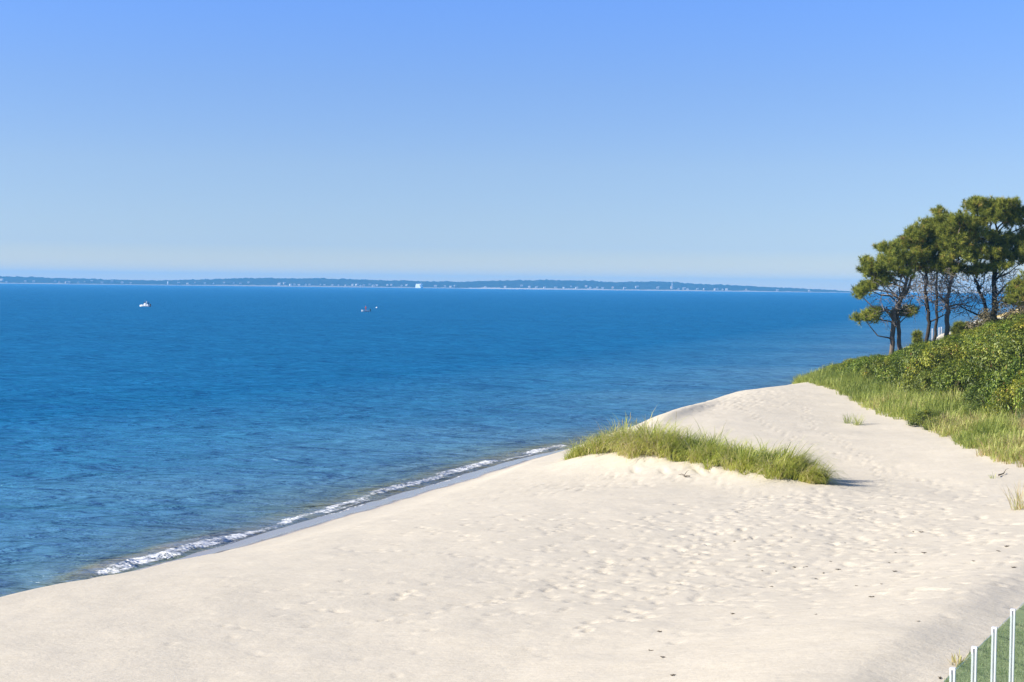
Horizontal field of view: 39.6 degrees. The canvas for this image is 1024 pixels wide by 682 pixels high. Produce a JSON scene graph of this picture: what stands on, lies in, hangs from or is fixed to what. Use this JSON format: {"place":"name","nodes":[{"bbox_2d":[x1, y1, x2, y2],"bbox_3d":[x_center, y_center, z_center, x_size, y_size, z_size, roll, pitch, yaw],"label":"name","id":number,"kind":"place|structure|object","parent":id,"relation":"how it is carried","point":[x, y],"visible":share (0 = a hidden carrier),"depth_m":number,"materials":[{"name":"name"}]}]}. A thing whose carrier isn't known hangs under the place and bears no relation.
{"place":"outdoors","nodes":[
{"label":"outdoors","id":0,"kind":"place"},
{"bbox_2d":[0,276,852,292],"bbox_3d":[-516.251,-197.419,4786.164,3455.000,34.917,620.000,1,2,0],"label":"hills","id":1,"kind":"structure","parent":0,"point":[561,284],"depth_m":4672.13,"materials":[{"name":"blue"}]},
{"bbox_2d":[0,316,1023,681],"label":"beach","id":2,"kind":"structure","parent":0,"point":[550,566],"depth_m":37.14,"materials":[{"name":"beige sand"}]},
{"bbox_2d":[555,409,844,484],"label":"beach grass","id":3,"kind":"structure","parent":2,"relation":"on","point":[660,442],"depth_m":59.25,"materials":[{"name":"green plant"}]},
{"bbox_2d":[818,363,840,369],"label":"shrub","id":4,"kind":"object","parent":2,"relation":"on","point":[828,365],"visible":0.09,"depth_m":102.70,"materials":[{"name":"green plant"}]},
{"bbox_2d":[827,358,856,369],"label":"shrub","id":5,"kind":"object","parent":2,"relation":"on","point":[850,359],"visible":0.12,"depth_m":99.26,"materials":[{"name":"green plant"}]},
{"bbox_2d":[834,362,852,372],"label":"shrub","id":6,"kind":"object","parent":2,"relation":"on","point":[841,366],"visible":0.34,"depth_m":97.28,"materials":[{"name":"green plant"}]},
{"bbox_2d":[842,414,855,423],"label":"grass tuft","id":7,"kind":"object","parent":2,"relation":"on","point":[847,421],"visible":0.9,"depth_m":74.27,"materials":[{"name":"green plant"}]},
{"bbox_2d":[846,413,866,425],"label":"grass tuft","id":8,"kind":"object","parent":2,"relation":"on","point":[857,422],"visible":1,"depth_m":73.33,"materials":[{"name":"green plant"}]},
{"bbox_2d":[837,356,877,375],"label":"shrub","id":9,"kind":"object","parent":2,"relation":"on","point":[851,365],"visible":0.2,"depth_m":95.31,"materials":[{"name":"green plant"}]},
{"bbox_2d":[849,356,878,376],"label":"shrub","id":10,"kind":"object","parent":2,"relation":"on","point":[862,362],"visible":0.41,"depth_m":93.42,"materials":[{"name":"green plant"}]},
{"bbox_2d":[858,364,875,378],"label":"shrub","id":11,"kind":"object","parent":2,"relation":"on","point":[866,371],"visible":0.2,"depth_m":91.71,"materials":[{"name":"green plant"}]},
{"bbox_2d":[860,354,898,360],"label":"shrub","id":12,"kind":"object","parent":2,"relation":"on","point":[878,356],"visible":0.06,"depth_m":97.36,"materials":[{"name":"green plant"}]},
{"bbox_2d":[862,356,899,379],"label":"shrub","id":13,"kind":"object","parent":2,"relation":"on","point":[867,368],"visible":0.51,"depth_m":90.33,"materials":[{"name":"green plant"}]},
{"bbox_2d":[875,356,893,362],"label":"shrub","id":14,"kind":"object","parent":2,"relation":"on","point":[882,358],"visible":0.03,"depth_m":94.72,"materials":[{"name":"green plant"}]},
{"bbox_2d":[849,239,927,354],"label":"pine tree","id":15,"kind":"object","parent":2,"relation":"on","point":[893,257],"visible":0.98,"depth_m":103.62,"materials":[{"name":"green plant"}]},
{"bbox_2d":[868,358,916,383],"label":"shrub","id":16,"kind":"object","parent":2,"relation":"on","point":[883,368],"visible":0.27,"depth_m":88.35,"materials":[{"name":"green plant"}]},
{"bbox_2d":[791,355,1023,467],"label":"dune grass","id":17,"kind":"structure","parent":2,"relation":"on","point":[1001,437],"depth_m":72.74,"materials":[{"name":"green plant"}]},
{"bbox_2d":[887,358,928,385],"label":"shrub","id":18,"kind":"object","parent":2,"relation":"on","point":[901,371],"visible":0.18,"depth_m":86.00,"materials":[{"name":"green plant"}]},
{"bbox_2d":[892,348,923,357],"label":"shrub","id":19,"kind":"object","parent":2,"relation":"on","point":[899,352],"visible":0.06,"depth_m":98.58,"materials":[{"name":"green plant"}]},
{"bbox_2d":[910,327,923,343],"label":"pine sapling","id":20,"kind":"object","parent":2,"relation":"on","point":[917,336],"visible":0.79,"depth_m":111.90,"materials":[{"name":"green plant"}]},
{"bbox_2d":[904,340,929,347],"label":"shrub","id":21,"kind":"object","parent":2,"relation":"on","point":[918,342],"visible":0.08,"depth_m":101.19,"materials":[{"name":"green plant"}]},
{"bbox_2d":[898,341,937,357],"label":"shrub","id":22,"kind":"object","parent":2,"relation":"on","point":[906,348],"visible":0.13,"depth_m":94.36,"materials":[{"name":"green plant"}]},
{"bbox_2d":[883,343,955,387],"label":"shrub","id":23,"kind":"object","parent":2,"relation":"on","point":[912,352],"visible":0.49,"depth_m":84.38,"materials":[{"name":"green plant"}]},
{"bbox_2d":[894,216,954,341],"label":"pine tree","id":24,"kind":"object","parent":2,"relation":"on","point":[914,237],"visible":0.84,"depth_m":106.34,"materials":[{"name":"green plant"}]},
{"bbox_2d":[906,409,946,427],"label":"bush","id":25,"kind":"object","parent":2,"relation":"on","point":[913,418],"visible":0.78,"depth_m":71.30,"materials":[{"name":"green plant"}]},
{"bbox_2d":[895,346,967,393],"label":"shrub","id":26,"kind":"object","parent":2,"relation":"on","point":[930,359],"visible":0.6,"depth_m":81.67,"materials":[{"name":"green plant"}]},
{"bbox_2d":[908,367,955,396],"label":"shrub","id":27,"kind":"object","parent":2,"relation":"on","point":[922,376],"visible":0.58,"depth_m":79.92,"materials":[{"name":"green plant"}]},
{"bbox_2d":[921,417,942,429],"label":"bush","id":28,"kind":"object","parent":2,"relation":"on","point":[927,424],"visible":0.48,"depth_m":69.83,"materials":[{"name":"green plant"}]},
{"bbox_2d":[907,204,968,339],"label":"pine tree","id":29,"kind":"object","parent":2,"relation":"on","point":[939,213],"visible":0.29,"depth_m":107.95,"materials":[{"name":"green plant"}]},
{"bbox_2d":[925,339,960,371],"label":"shrub","id":30,"kind":"object","parent":2,"relation":"on","point":[942,344],"visible":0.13,"depth_m":85.63,"materials":[{"name":"green plant"}]},
{"bbox_2d":[925,340,969,371],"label":"shrub","id":31,"kind":"object","parent":2,"relation":"on","point":[948,348],"visible":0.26,"depth_m":84.27,"materials":[{"name":"green plant"}]},
{"bbox_2d":[928,335,971,353],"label":"shrub","id":32,"kind":"object","parent":2,"relation":"on","point":[942,339],"visible":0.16,"depth_m":88.82,"materials":[{"name":"green plant"}]},
{"bbox_2d":[932,334,969,344],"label":"shrub","id":33,"kind":"object","parent":2,"relation":"on","point":[956,339],"visible":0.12,"depth_m":95.59,"materials":[{"name":"green plant"}]},
{"bbox_2d":[927,359,978,394],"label":"shrub","id":34,"kind":"object","parent":2,"relation":"on","point":[955,369],"visible":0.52,"depth_m":78.70,"materials":[{"name":"green plant"}]},
{"bbox_2d":[924,208,984,335],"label":"pine tree","id":35,"kind":"object","parent":2,"relation":"on","point":[953,243],"visible":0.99,"depth_m":104.95,"materials":[{"name":"green plant"}]},
{"bbox_2d":[949,320,964,335],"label":"pine sapling","id":36,"kind":"object","parent":2,"relation":"on","point":[955,328],"visible":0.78,"depth_m":111.85,"materials":[{"name":"green plant"}]},
{"bbox_2d":[946,650,967,665],"bbox_3d":[7.542,5.346,23.955,0.398,0.277,0.523,2,3,31],"label":"grass tuft","id":37,"kind":"object","parent":2,"relation":"on","point":[958,660],"visible":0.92,"depth_m":23.92,"materials":[{"name":"yellow plant"}]},
{"bbox_2d":[928,358,986,389],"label":"shrub","id":38,"kind":"object","parent":2,"relation":"on","point":[956,373],"visible":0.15,"depth_m":80.38,"materials":[{"name":"green plant"}]},
{"bbox_2d":[930,365,995,400],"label":"shrub","id":39,"kind":"object","parent":2,"relation":"on","point":[946,384],"visible":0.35,"depth_m":76.92,"materials":[{"name":"green plant"}]},
{"bbox_2d":[960,320,968,329],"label":"pine sapling","id":40,"kind":"object","parent":2,"relation":"on","point":[964,325],"visible":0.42,"depth_m":111.83,"materials":[{"name":"green plant"}]},
{"bbox_2d":[951,388,988,402],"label":"shrub","id":41,"kind":"object","parent":2,"relation":"on","point":[966,395],"visible":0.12,"depth_m":74.67,"materials":[{"name":"green plant"}]},
{"bbox_2d":[949,338,993,379],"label":"shrub","id":42,"kind":"object","parent":2,"relation":"on","point":[964,348],"visible":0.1,"depth_m":83.40,"materials":[{"name":"green plant"}]},
{"bbox_2d":[965,325,988,341],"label":"shrub","id":43,"kind":"object","parent":2,"relation":"on","point":[975,332],"visible":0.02,"depth_m":94.81,"materials":[{"name":"green plant"}]},
{"bbox_2d":[963,326,991,339],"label":"shrub","id":44,"kind":"object","parent":2,"relation":"on","point":[969,332],"visible":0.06,"depth_m":95.98,"materials":[{"name":"green plant"}]},
{"bbox_2d":[958,323,999,338],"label":"shrub","id":45,"kind":"object","parent":2,"relation":"on","point":[963,332],"visible":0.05,"depth_m":98.23,"materials":[{"name":"green plant"}]},
{"bbox_2d":[958,378,1012,413],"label":"shrub","id":46,"kind":"object","parent":2,"relation":"on","point":[975,392],"visible":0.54,"depth_m":72.33,"materials":[{"name":"green plant"}]},
{"bbox_2d":[951,194,1023,318],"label":"pine tree","id":47,"kind":"object","parent":2,"relation":"on","point":[996,248],"visible":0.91,"depth_m":105.53,"materials":[{"name":"green plant"}]},
{"bbox_2d":[957,333,1023,383],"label":"shrub","id":48,"kind":"object","parent":2,"relation":"on","point":[985,340],"visible":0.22,"depth_m":78.25,"materials":[{"name":"green plant"}]},
{"bbox_2d":[967,321,1016,344],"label":"shrub","id":49,"kind":"object","parent":2,"relation":"on","point":[987,324],"visible":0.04,"depth_m":91.57,"materials":[{"name":"green plant"}]},
{"bbox_2d":[961,329,1023,388],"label":"shrub","id":50,"kind":"object","parent":2,"relation":"on","point":[1018,349],"visible":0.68,"depth_m":74.74,"materials":[{"name":"green plant"}]},
{"bbox_2d":[970,322,1016,356],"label":"shrub","id":51,"kind":"object","parent":2,"relation":"on","point":[1000,329],"visible":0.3,"depth_m":87.11,"materials":[{"name":"green plant"}]},
{"bbox_2d":[965,296,1023,330],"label":"shrub","id":52,"kind":"object","parent":2,"relation":"on","point":[988,317],"visible":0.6,"depth_m":101.26,"materials":[{"name":"green plant"}]},
{"bbox_2d":[974,322,1016,341],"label":"shrub","id":53,"kind":"object","parent":2,"relation":"on","point":[990,328],"visible":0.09,"depth_m":89.99,"materials":[{"name":"green plant"}]},
{"bbox_2d":[978,354,1023,415],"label":"shrub","id":54,"kind":"object","parent":2,"relation":"on","point":[1010,372],"visible":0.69,"depth_m":69.61,"materials":[{"name":"green plant"}]},
{"bbox_2d":[981,376,1023,419],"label":"shrub","id":55,"kind":"object","parent":2,"relation":"on","point":[1011,392],"visible":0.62,"depth_m":67.89,"materials":[{"name":"green plant"}]},
{"bbox_2d":[986,372,1023,410],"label":"shrub","id":56,"kind":"object","parent":2,"relation":"on","point":[989,395],"visible":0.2,"depth_m":70.92,"materials":[{"name":"green plant"}]},
{"bbox_2d":[986,329,1023,375],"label":"shrub","id":57,"kind":"object","parent":2,"relation":"on","point":[1000,367],"visible":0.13,"depth_m":76.34,"materials":[{"name":"green plant"}]},
{"bbox_2d":[988,368,1023,403],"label":"shrub","id":58,"kind":"object","parent":2,"relation":"on","point":[1003,377],"visible":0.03,"depth_m":72.31,"materials":[{"name":"green plant"}]},
{"bbox_2d":[989,318,1023,368],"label":"shrub","id":59,"kind":"object","parent":2,"relation":"on","point":[1019,327],"visible":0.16,"depth_m":80.25,"materials":[{"name":"green plant"}]},
{"bbox_2d":[992,244,1023,314],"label":"pine tree","id":60,"kind":"object","parent":2,"relation":"on","point":[1014,288],"visible":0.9,"depth_m":102.65,"materials":[{"name":"green plant"}]},
{"bbox_2d":[1001,479,1023,510],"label":"grass tuft","id":61,"kind":"object","parent":2,"relation":"on","point":[1020,502],"visible":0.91,"depth_m":44.52,"materials":[{"name":"beige plant"}]},
{"bbox_2d":[1006,312,1023,325],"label":"shrub","id":62,"kind":"object","parent":2,"relation":"on","point":[1014,319],"visible":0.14,"depth_m":95.99,"materials":[{"name":"green plant"}]},
{"bbox_2d":[1011,378,1023,422],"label":"shrub","id":63,"kind":"object","parent":2,"relation":"on","point":[1020,392],"visible":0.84,"depth_m":65.89,"materials":[{"name":"green plant"}]},
{"bbox_2d":[0,283,1023,596],"bbox_3d":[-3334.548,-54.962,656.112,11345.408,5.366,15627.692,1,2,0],"label":"sea","id":64,"kind":"structure","parent":0,"point":[176,421],"depth_m":132.63,"materials":[{"name":"liquid"}]},
{"bbox_2d":[140,302,150,306],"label":"motorboat","id":65,"kind":"object","parent":64,"relation":"on","point":[144,305],"visible":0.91,"depth_m":544.60,"materials":[{"name":"plastic"}]},
{"bbox_2d":[415,283,422,287],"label":"ferry","id":66,"kind":"object","parent":64,"relation":"on","point":[418,285],"visible":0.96,"depth_m":4451.73,"materials":[{"name":"white paint"}]},
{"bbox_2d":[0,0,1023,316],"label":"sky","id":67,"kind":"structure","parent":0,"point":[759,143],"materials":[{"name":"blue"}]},
{"bbox_2d":[944,605,1023,681],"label":"lawn","id":68,"kind":"structure","parent":0,"point":[1019,615],"depth_m":24.14,"materials":[{"name":"green plant"}]},
{"bbox_2d":[949,608,1015,681],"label":"picket fence","id":69,"kind":"object","parent":68,"relation":"on","point":[952,670],"visible":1,"depth_m":19.83,"materials":[{"name":"white wood"}]}
]}

